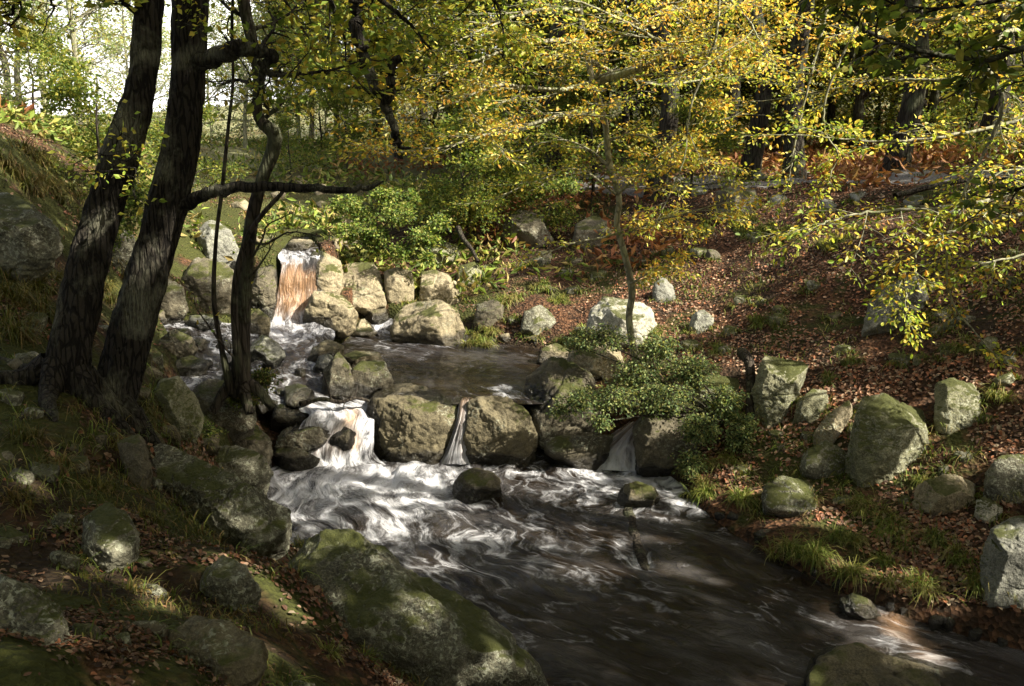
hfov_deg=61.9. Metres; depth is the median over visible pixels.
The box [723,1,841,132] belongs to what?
woodland bush
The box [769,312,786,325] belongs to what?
stone
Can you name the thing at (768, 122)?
woodland bush
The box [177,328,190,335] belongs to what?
stone
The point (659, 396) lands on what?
leafy shrub
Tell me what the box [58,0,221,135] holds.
woodland tree
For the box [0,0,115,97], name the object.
woodland tree
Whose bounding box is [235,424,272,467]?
boulder
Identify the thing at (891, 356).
stone
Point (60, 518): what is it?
stone
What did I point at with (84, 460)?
stone
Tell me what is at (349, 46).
woodland tree
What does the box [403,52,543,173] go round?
woodland bush
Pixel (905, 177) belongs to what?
path
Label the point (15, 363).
stone
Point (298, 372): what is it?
stone
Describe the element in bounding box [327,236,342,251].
stone
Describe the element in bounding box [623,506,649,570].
fallen log
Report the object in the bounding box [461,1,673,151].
woodland tree
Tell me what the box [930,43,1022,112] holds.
woodland bush
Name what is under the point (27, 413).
stone
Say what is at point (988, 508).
boulder
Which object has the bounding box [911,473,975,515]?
boulder
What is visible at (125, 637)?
stone
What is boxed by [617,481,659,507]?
boulder
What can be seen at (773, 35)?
woodland tree
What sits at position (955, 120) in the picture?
woodland bush
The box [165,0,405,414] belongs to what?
alder tree
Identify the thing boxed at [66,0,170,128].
woodland tree
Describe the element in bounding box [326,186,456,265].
holly bush
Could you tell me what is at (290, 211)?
stone
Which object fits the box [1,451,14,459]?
stone
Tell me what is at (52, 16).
woodland tree
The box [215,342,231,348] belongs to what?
stone
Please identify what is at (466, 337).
stone
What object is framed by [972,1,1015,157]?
woodland tree
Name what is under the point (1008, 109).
woodland tree
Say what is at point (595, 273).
stone
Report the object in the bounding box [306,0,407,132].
woodland tree
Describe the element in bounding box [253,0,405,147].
woodland tree
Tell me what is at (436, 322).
boulder
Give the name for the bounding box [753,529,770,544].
stone
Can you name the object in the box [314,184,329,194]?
stone
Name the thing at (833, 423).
boulder
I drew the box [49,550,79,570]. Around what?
stone
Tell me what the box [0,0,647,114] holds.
sky
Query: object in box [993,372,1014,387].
stone
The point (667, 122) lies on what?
woodland tree
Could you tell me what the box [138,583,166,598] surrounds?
stone
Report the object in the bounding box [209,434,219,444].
stone
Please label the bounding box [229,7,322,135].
woodland tree
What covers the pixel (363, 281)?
boulder
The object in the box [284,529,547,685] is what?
boulder
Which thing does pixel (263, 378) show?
leafy shrub
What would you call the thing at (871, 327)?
boulder
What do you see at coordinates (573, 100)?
sapling
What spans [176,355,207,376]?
boulder
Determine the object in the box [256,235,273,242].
stone
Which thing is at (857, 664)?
boulder
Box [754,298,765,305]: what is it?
stone
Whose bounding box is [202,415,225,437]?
leafy shrub
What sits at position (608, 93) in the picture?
woodland tree
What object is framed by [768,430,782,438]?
stone
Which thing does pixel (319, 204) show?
stone
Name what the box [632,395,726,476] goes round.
boulder
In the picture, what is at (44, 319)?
stone
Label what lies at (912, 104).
woodland tree
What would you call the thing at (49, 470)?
stone
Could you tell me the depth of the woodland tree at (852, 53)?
25.79 m
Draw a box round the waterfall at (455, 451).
[440,397,472,464]
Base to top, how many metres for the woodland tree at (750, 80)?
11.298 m
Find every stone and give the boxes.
[0,388,23,405]
[0,525,28,542]
[0,537,11,548]
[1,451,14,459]
[7,358,22,369]
[8,468,34,483]
[11,353,34,363]
[19,407,43,419]
[21,312,47,333]
[27,351,37,356]
[28,462,60,482]
[49,512,77,528]
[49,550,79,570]
[66,455,89,474]
[70,443,85,455]
[72,623,101,640]
[92,432,107,446]
[98,325,108,332]
[114,632,131,647]
[131,620,168,640]
[135,557,150,567]
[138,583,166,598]
[139,386,151,404]
[145,366,162,383]
[147,352,152,367]
[151,477,162,489]
[153,352,163,369]
[155,431,164,443]
[159,310,167,324]
[159,340,175,354]
[163,425,180,447]
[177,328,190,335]
[191,295,197,303]
[194,339,207,350]
[198,357,212,368]
[199,438,220,456]
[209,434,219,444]
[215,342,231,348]
[230,198,247,210]
[255,401,268,414]
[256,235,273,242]
[266,399,277,414]
[270,191,285,198]
[275,388,283,396]
[288,680,314,685]
[289,206,309,217]
[294,368,306,376]
[295,176,308,183]
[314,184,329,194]
[316,200,330,208]
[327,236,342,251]
[336,215,354,224]
[343,240,357,248]
[463,334,471,341]
[500,333,511,342]
[508,316,516,324]
[526,336,539,343]
[532,257,550,266]
[540,250,551,258]
[558,268,571,275]
[565,286,580,293]
[569,257,582,265]
[591,270,606,278]
[630,258,645,266]
[661,245,674,254]
[680,492,689,498]
[681,339,698,350]
[690,247,706,257]
[691,183,707,195]
[706,249,720,260]
[714,511,725,519]
[718,346,730,354]
[723,325,738,335]
[726,511,737,520]
[733,295,745,305]
[733,465,746,473]
[747,232,763,242]
[753,172,766,178]
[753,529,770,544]
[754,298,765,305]
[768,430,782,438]
[769,194,787,203]
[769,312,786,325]
[772,305,784,312]
[772,443,784,450]
[800,431,814,441]
[807,280,820,290]
[810,567,817,576]
[818,199,836,211]
[828,311,842,319]
[832,494,851,503]
[832,579,843,588]
[833,344,850,354]
[849,191,866,201]
[865,246,876,255]
[885,602,894,611]
[888,353,901,363]
[897,354,910,367]
[898,495,911,503]
[898,607,907,615]
[903,195,923,207]
[904,326,920,335]
[912,354,923,365]
[928,615,944,630]
[929,325,941,335]
[935,204,960,220]
[935,308,950,320]
[937,465,949,475]
[940,344,953,356]
[943,319,954,330]
[943,616,955,631]
[954,315,975,327]
[954,451,971,461]
[968,627,982,641]
[976,336,997,352]
[981,263,996,269]
[982,414,992,420]
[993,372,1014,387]
[997,637,1007,647]
[1003,350,1015,363]
[1006,276,1015,287]
[1007,249,1020,256]
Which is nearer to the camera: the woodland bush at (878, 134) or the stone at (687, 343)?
the stone at (687, 343)
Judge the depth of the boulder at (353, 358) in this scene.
13.54 m
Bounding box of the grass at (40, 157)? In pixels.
[0,117,1023,685]
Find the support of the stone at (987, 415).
on the ground at (18, 658)
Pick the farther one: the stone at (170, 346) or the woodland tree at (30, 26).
the woodland tree at (30, 26)
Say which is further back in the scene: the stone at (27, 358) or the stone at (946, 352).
the stone at (946, 352)
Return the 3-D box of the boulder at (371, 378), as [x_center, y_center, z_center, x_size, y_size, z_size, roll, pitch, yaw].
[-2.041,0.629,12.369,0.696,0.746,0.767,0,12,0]
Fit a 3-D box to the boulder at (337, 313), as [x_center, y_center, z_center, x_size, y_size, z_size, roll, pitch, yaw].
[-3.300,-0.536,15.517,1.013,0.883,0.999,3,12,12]
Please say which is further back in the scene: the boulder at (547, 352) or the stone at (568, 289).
the stone at (568, 289)
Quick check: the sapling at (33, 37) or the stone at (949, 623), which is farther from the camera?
the sapling at (33, 37)
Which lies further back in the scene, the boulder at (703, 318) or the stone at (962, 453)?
the boulder at (703, 318)
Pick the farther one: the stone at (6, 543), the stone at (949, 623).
the stone at (949, 623)
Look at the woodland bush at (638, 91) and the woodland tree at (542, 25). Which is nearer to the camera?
the woodland tree at (542, 25)
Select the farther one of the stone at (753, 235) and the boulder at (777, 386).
the stone at (753, 235)
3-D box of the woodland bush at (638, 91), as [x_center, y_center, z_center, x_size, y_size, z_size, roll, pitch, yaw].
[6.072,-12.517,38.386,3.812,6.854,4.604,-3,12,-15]
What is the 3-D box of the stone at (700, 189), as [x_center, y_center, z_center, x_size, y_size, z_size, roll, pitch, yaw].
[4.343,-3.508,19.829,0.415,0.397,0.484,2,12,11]
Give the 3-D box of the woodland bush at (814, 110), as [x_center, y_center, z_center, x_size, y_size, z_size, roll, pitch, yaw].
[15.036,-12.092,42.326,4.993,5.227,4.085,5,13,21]
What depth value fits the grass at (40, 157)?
8.81 m
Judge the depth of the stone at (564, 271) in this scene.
17.69 m
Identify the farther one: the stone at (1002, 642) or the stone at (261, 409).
the stone at (261, 409)
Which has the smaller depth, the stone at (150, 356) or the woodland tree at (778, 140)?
the stone at (150, 356)
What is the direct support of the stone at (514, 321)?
on the ground at (18, 658)
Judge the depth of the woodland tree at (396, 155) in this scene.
27.33 m
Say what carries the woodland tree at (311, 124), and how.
on the ground at (18, 658)
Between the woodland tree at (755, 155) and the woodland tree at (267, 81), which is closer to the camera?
the woodland tree at (755, 155)
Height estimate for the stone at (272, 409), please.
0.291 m
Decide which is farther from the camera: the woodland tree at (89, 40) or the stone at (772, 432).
the woodland tree at (89, 40)
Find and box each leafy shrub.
[113,167,150,250]
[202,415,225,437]
[225,365,283,418]
[544,171,584,199]
[545,322,761,481]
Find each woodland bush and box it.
[327,34,445,150]
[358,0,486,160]
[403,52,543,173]
[443,0,614,170]
[506,17,636,157]
[513,13,681,169]
[598,1,698,142]
[610,60,722,150]
[612,3,676,131]
[620,32,771,143]
[656,4,773,131]
[678,22,783,145]
[680,64,773,134]
[696,49,826,148]
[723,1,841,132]
[742,0,898,153]
[768,63,850,135]
[782,19,964,151]
[808,51,873,143]
[812,9,930,133]
[836,33,977,150]
[856,0,987,141]
[890,7,1023,144]
[929,42,982,129]
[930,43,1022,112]
[939,14,1023,117]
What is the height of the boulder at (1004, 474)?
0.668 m
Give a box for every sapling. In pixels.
[0,12,113,135]
[15,48,166,207]
[143,90,250,200]
[248,107,327,179]
[275,63,368,152]
[293,79,388,173]
[367,91,554,246]
[427,65,570,218]
[507,43,653,213]
[627,81,763,195]
[940,55,1023,168]
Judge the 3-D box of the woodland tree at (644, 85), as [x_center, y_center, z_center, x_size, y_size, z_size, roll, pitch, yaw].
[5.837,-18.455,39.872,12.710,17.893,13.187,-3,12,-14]
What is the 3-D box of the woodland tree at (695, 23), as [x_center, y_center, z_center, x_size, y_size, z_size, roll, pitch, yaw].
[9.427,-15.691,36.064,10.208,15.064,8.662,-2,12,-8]
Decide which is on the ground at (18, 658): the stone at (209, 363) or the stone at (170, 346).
the stone at (170, 346)
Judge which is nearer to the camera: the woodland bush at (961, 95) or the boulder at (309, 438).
the boulder at (309, 438)
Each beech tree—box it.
[320,0,813,383]
[633,0,1023,377]
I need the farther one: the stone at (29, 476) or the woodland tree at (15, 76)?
the woodland tree at (15, 76)
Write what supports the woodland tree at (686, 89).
on the ground at (18, 658)
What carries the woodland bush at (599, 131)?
on the ground at (18, 658)
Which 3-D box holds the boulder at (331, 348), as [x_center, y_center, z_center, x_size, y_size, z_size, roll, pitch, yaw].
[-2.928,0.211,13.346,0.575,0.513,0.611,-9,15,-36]
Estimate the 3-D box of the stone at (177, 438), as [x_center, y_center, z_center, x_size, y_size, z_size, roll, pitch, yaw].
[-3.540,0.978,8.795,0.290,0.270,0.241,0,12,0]
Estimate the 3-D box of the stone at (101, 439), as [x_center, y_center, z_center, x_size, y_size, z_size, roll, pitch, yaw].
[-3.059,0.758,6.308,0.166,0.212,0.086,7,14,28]
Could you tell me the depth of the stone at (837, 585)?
8.24 m
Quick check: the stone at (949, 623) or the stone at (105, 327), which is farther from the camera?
the stone at (105, 327)
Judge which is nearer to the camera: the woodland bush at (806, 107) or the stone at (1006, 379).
the stone at (1006, 379)
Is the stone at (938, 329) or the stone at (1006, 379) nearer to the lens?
the stone at (1006, 379)
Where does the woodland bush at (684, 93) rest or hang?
on the ground at (18, 658)
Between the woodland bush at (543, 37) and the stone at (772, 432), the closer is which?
the stone at (772, 432)
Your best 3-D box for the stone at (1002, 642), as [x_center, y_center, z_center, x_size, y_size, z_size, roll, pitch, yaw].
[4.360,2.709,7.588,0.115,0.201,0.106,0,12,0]
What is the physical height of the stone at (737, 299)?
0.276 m
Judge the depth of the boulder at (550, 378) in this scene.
11.86 m
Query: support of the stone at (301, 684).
on the ground at (18, 658)
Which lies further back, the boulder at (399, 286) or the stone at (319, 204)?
the stone at (319, 204)
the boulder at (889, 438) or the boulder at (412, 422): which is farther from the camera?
the boulder at (412, 422)
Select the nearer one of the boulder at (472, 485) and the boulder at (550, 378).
the boulder at (472, 485)
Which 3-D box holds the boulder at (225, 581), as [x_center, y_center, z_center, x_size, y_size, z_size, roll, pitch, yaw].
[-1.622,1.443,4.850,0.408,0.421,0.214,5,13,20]
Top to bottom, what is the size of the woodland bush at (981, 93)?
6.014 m
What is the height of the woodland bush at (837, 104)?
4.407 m
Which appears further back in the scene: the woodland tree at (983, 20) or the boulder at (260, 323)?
the woodland tree at (983, 20)
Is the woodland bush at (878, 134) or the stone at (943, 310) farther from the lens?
the woodland bush at (878, 134)
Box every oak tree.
[0,0,169,472]
[95,0,551,446]
[801,0,1023,240]
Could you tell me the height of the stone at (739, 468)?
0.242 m
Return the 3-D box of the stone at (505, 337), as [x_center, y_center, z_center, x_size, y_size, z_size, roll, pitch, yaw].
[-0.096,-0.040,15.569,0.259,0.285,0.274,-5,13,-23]
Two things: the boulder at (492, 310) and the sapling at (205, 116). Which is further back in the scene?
the sapling at (205, 116)
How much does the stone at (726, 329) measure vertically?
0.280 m
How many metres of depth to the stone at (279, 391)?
12.01 m
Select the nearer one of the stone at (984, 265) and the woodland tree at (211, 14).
the stone at (984, 265)
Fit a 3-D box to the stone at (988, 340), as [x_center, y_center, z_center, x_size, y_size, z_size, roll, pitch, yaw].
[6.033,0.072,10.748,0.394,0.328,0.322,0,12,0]
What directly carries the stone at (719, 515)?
on the ground at (18, 658)
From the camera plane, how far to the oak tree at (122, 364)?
7.09 m
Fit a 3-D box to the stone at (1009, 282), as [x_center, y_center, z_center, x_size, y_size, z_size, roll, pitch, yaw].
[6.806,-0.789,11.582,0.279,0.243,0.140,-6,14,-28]
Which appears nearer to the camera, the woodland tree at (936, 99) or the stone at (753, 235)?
the stone at (753, 235)
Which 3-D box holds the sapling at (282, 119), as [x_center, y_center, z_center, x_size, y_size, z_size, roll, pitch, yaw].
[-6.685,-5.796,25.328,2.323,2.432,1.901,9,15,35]
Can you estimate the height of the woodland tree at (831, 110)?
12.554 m
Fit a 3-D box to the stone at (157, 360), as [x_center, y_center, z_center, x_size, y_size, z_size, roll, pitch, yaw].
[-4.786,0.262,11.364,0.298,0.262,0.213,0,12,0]
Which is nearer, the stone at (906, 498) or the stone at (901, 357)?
the stone at (906, 498)
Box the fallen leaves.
[0,123,1023,685]
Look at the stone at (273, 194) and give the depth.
22.48 m
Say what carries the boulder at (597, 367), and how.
on the ground at (18, 658)
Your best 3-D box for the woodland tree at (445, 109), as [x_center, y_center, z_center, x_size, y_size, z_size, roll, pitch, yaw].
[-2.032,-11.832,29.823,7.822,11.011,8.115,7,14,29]
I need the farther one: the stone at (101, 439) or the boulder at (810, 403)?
the boulder at (810, 403)
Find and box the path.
[567,165,1023,197]
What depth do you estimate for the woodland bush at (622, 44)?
24.31 m
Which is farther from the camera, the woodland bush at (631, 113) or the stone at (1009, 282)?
the woodland bush at (631, 113)
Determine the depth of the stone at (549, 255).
18.52 m
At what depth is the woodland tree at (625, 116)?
24.47 m
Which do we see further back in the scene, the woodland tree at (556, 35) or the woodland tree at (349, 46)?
the woodland tree at (349, 46)
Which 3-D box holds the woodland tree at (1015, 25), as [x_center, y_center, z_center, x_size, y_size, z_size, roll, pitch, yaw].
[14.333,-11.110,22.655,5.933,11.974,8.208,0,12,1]
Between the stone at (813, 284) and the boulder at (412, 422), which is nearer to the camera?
the boulder at (412, 422)
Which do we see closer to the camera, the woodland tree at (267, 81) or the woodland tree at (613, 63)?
the woodland tree at (613, 63)
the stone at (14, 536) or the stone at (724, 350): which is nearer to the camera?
the stone at (14, 536)
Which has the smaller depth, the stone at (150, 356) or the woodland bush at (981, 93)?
the stone at (150, 356)
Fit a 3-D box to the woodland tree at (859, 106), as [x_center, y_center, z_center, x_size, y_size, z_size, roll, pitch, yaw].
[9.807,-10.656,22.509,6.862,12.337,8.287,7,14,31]
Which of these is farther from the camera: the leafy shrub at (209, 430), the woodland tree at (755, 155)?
the woodland tree at (755, 155)
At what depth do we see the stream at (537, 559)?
8.39 m
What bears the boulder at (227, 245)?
on the ground at (18, 658)
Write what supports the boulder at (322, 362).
in the stream at (294, 336)
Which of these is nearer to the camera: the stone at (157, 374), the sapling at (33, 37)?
the stone at (157, 374)
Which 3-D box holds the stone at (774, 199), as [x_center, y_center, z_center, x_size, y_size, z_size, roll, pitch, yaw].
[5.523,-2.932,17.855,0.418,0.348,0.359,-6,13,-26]
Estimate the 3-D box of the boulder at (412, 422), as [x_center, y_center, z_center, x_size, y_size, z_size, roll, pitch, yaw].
[-1.374,1.311,11.994,1.383,1.401,1.231,0,12,0]
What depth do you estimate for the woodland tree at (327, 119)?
40.53 m
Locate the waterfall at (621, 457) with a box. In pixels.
[597,422,635,470]
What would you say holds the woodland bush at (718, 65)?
on the ground at (18, 658)
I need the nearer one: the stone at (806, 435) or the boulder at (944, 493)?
the boulder at (944, 493)
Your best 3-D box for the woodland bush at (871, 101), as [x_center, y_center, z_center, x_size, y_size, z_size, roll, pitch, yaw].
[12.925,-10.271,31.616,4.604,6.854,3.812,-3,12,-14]
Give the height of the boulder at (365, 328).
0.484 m
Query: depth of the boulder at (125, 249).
13.89 m
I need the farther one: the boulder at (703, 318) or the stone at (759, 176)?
the stone at (759, 176)
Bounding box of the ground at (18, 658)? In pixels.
[0,34,1023,685]
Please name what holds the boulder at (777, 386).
on the ground at (18, 658)
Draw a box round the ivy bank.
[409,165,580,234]
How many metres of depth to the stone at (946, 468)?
9.38 m
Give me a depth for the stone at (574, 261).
18.00 m
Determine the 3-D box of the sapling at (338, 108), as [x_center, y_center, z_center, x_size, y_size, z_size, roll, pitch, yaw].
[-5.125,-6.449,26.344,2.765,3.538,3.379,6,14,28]
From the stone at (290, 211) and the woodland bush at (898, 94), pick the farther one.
the woodland bush at (898, 94)
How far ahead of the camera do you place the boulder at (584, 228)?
18.52 m
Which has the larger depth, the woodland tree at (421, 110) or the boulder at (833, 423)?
the woodland tree at (421, 110)
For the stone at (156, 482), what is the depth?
6.47 m
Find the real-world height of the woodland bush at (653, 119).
5.184 m
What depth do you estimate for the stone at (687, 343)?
13.15 m
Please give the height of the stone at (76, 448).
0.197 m
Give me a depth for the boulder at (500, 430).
11.36 m
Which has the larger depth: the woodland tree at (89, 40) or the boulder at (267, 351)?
the woodland tree at (89, 40)
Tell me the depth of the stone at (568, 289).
16.69 m
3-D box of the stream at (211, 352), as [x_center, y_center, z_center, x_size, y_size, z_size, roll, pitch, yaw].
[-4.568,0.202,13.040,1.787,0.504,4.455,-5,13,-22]
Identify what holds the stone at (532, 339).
on the ground at (18, 658)
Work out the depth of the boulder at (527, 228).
19.06 m
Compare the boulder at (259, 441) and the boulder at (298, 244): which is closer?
the boulder at (259, 441)
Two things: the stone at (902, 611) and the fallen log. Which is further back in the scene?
the fallen log
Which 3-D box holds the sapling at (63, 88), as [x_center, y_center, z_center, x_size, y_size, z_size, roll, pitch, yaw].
[-7.141,-3.246,14.719,2.765,3.538,3.379,0,12,-2]
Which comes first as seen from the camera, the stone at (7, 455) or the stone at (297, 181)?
the stone at (7, 455)
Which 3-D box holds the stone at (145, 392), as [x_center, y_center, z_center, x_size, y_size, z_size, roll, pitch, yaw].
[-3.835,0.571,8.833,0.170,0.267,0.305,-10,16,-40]
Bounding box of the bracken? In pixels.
[0,90,1023,297]
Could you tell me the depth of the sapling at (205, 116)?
21.18 m
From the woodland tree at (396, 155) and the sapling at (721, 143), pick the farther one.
the woodland tree at (396, 155)
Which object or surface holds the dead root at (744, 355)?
on the ground at (18, 658)
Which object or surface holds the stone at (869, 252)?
on the ground at (18, 658)
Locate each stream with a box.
[164,320,262,390]
[263,236,385,467]
[267,454,1023,685]
[341,318,542,403]
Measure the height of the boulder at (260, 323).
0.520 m
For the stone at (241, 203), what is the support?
on the ground at (18, 658)
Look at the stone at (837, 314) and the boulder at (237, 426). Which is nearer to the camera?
the boulder at (237, 426)
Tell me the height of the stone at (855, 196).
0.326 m
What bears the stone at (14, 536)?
on the ground at (18, 658)
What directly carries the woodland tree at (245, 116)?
on the ground at (18, 658)
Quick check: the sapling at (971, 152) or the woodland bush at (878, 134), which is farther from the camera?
the woodland bush at (878, 134)
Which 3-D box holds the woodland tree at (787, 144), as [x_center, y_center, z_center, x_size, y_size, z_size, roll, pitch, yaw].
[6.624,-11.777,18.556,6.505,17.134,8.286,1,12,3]
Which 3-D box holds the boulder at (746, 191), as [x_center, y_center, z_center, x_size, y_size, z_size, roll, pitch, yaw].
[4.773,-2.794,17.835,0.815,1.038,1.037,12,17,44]
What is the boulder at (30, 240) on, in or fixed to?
on the ground at (18, 658)
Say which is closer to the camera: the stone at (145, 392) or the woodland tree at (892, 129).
the stone at (145, 392)
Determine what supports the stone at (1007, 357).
on the ground at (18, 658)
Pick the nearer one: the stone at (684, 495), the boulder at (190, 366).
the stone at (684, 495)
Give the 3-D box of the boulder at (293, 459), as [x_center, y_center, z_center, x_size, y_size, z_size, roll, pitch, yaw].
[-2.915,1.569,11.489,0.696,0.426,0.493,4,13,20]
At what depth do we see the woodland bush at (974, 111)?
23.87 m
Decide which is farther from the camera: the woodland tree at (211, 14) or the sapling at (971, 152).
the woodland tree at (211, 14)
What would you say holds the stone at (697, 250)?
on the ground at (18, 658)
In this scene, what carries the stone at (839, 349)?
on the ground at (18, 658)
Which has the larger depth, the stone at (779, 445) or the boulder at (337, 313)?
the boulder at (337, 313)
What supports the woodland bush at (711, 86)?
on the ground at (18, 658)
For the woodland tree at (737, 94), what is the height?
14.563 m
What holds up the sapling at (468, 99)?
on the ground at (18, 658)
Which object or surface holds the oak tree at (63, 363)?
on the ground at (18, 658)
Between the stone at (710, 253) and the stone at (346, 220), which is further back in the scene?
the stone at (346, 220)
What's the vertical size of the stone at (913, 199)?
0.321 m
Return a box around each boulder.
[0,192,63,284]
[0,574,72,646]
[81,502,139,572]
[111,230,134,274]
[117,434,152,492]
[150,443,291,562]
[154,376,203,443]
[160,279,188,323]
[160,329,197,358]
[168,615,267,685]
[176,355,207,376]
[181,257,233,313]
[186,315,221,330]
[193,379,256,443]
[197,220,238,269]
[200,554,260,611]
[213,445,273,494]
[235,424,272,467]
[250,335,285,369]
[251,264,277,320]
[251,308,270,336]
[269,403,308,432]
[272,447,319,470]
[274,424,329,451]
[283,383,314,408]
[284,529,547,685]
[285,239,314,250]
[302,290,357,339]
[307,340,344,362]
[310,250,344,293]
[313,354,332,373]
[321,352,354,400]
[329,427,355,450]
[342,262,386,316]
[344,350,384,367]
[351,360,393,398]
[352,319,378,336]
[365,308,388,324]
[366,383,458,464]
[384,267,414,303]
[390,299,465,345]
[419,269,460,304]
[424,240,460,266]
[452,468,501,503]
[456,262,482,289]
[463,395,537,467]
[473,300,503,331]
[501,209,552,248]
[520,305,555,335]
[524,356,602,453]
[536,343,568,363]
[544,432,613,470]
[567,341,623,384]
[572,216,613,250]
[586,296,656,348]
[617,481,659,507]
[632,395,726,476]
[652,278,674,303]
[682,374,738,406]
[688,309,713,333]
[714,184,758,220]
[750,356,808,428]
[761,476,816,516]
[793,389,827,422]
[799,439,846,478]
[804,642,991,685]
[813,401,852,444]
[839,593,880,620]
[845,393,928,487]
[861,272,928,336]
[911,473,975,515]
[933,377,981,434]
[974,496,1002,522]
[979,515,1023,609]
[983,454,1023,503]
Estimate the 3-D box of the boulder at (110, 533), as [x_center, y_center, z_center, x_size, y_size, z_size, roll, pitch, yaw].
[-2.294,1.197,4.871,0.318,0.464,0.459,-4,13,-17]
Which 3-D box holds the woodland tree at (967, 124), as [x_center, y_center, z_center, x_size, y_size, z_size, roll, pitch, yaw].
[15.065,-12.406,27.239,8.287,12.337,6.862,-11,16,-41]
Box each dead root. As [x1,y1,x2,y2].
[456,225,478,262]
[736,347,755,419]
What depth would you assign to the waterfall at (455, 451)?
11.44 m
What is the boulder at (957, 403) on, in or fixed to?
on the ground at (18, 658)
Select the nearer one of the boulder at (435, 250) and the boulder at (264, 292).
the boulder at (264, 292)
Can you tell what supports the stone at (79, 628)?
on the ground at (18, 658)
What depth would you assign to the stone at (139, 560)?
4.84 m
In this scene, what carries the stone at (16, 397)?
on the ground at (18, 658)
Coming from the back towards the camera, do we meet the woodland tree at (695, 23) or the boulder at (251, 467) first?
the woodland tree at (695, 23)
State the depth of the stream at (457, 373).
13.93 m
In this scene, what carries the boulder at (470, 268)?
on the ground at (18, 658)
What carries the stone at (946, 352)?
on the ground at (18, 658)
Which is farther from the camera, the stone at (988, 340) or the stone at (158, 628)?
the stone at (988, 340)
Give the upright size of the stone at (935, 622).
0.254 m
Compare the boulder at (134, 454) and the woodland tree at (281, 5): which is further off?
the woodland tree at (281, 5)
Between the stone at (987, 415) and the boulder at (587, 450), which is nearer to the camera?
the stone at (987, 415)
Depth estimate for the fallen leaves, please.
10.25 m
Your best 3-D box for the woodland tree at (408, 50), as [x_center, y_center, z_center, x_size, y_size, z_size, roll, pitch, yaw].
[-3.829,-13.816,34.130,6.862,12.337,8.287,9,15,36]
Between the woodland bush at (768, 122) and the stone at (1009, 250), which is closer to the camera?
the stone at (1009, 250)
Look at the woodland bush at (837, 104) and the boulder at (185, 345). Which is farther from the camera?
the woodland bush at (837, 104)
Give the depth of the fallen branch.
13.90 m
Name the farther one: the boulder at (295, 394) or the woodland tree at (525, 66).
the woodland tree at (525, 66)
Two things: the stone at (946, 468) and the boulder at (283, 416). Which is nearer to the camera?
the stone at (946, 468)
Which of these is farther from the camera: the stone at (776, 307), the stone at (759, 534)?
the stone at (776, 307)
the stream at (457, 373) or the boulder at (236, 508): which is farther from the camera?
the stream at (457, 373)
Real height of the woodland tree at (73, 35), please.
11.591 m
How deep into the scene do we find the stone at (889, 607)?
7.92 m
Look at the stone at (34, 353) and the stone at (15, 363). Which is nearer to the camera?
the stone at (15, 363)
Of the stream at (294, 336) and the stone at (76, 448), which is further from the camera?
the stream at (294, 336)
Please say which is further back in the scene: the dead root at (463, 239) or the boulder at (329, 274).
the dead root at (463, 239)
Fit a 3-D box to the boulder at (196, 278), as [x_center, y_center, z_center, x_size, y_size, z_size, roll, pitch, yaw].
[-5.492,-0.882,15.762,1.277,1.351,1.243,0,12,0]
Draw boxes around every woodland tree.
[0,0,56,70]
[0,0,85,69]
[0,0,93,105]
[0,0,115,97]
[0,0,133,114]
[0,0,170,141]
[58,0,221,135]
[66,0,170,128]
[156,0,262,143]
[158,0,313,147]
[205,0,336,147]
[208,0,316,125]
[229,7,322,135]
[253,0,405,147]
[258,0,480,160]
[260,0,427,135]
[260,0,457,143]
[264,3,354,138]
[276,1,405,138]
[293,0,526,146]
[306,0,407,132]
[323,0,541,156]
[334,0,497,142]
[376,0,549,160]
[384,0,636,166]
[409,0,627,167]
[427,0,705,162]
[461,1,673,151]
[471,0,674,149]
[503,0,728,123]
[543,0,568,194]
[569,0,773,166]
[591,0,761,159]
[628,0,819,146]
[643,0,678,199]
[665,0,819,98]
[674,0,898,122]
[692,4,842,146]
[706,1,893,153]
[713,0,740,161]
[719,0,989,157]
[736,0,772,176]
[737,0,895,152]
[780,0,987,154]
[781,0,814,178]
[781,0,957,141]
[813,11,930,138]
[864,0,1023,156]
[876,0,1021,138]
[878,0,929,173]
[927,0,1023,46]
[953,1,1022,39]
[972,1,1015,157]
[1001,24,1020,132]
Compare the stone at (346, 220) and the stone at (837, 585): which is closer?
the stone at (837, 585)
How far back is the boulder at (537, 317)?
15.42 m
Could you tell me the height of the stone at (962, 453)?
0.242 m
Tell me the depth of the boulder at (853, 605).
7.76 m
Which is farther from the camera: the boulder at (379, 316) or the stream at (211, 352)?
the boulder at (379, 316)
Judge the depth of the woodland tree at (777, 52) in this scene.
33.02 m
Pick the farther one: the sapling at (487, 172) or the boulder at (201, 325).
the sapling at (487, 172)
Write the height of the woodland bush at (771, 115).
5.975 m
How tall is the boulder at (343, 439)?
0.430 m
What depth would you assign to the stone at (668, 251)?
17.34 m
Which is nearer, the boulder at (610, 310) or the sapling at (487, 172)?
the boulder at (610, 310)
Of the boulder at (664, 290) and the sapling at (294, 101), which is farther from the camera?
the sapling at (294, 101)
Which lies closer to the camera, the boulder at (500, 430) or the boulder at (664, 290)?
the boulder at (500, 430)
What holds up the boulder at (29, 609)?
on the ground at (18, 658)
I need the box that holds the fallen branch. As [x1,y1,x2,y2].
[893,169,1023,197]
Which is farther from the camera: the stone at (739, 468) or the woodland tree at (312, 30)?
the woodland tree at (312, 30)
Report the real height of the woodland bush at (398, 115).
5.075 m
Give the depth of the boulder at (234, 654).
3.53 m
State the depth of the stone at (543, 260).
18.20 m

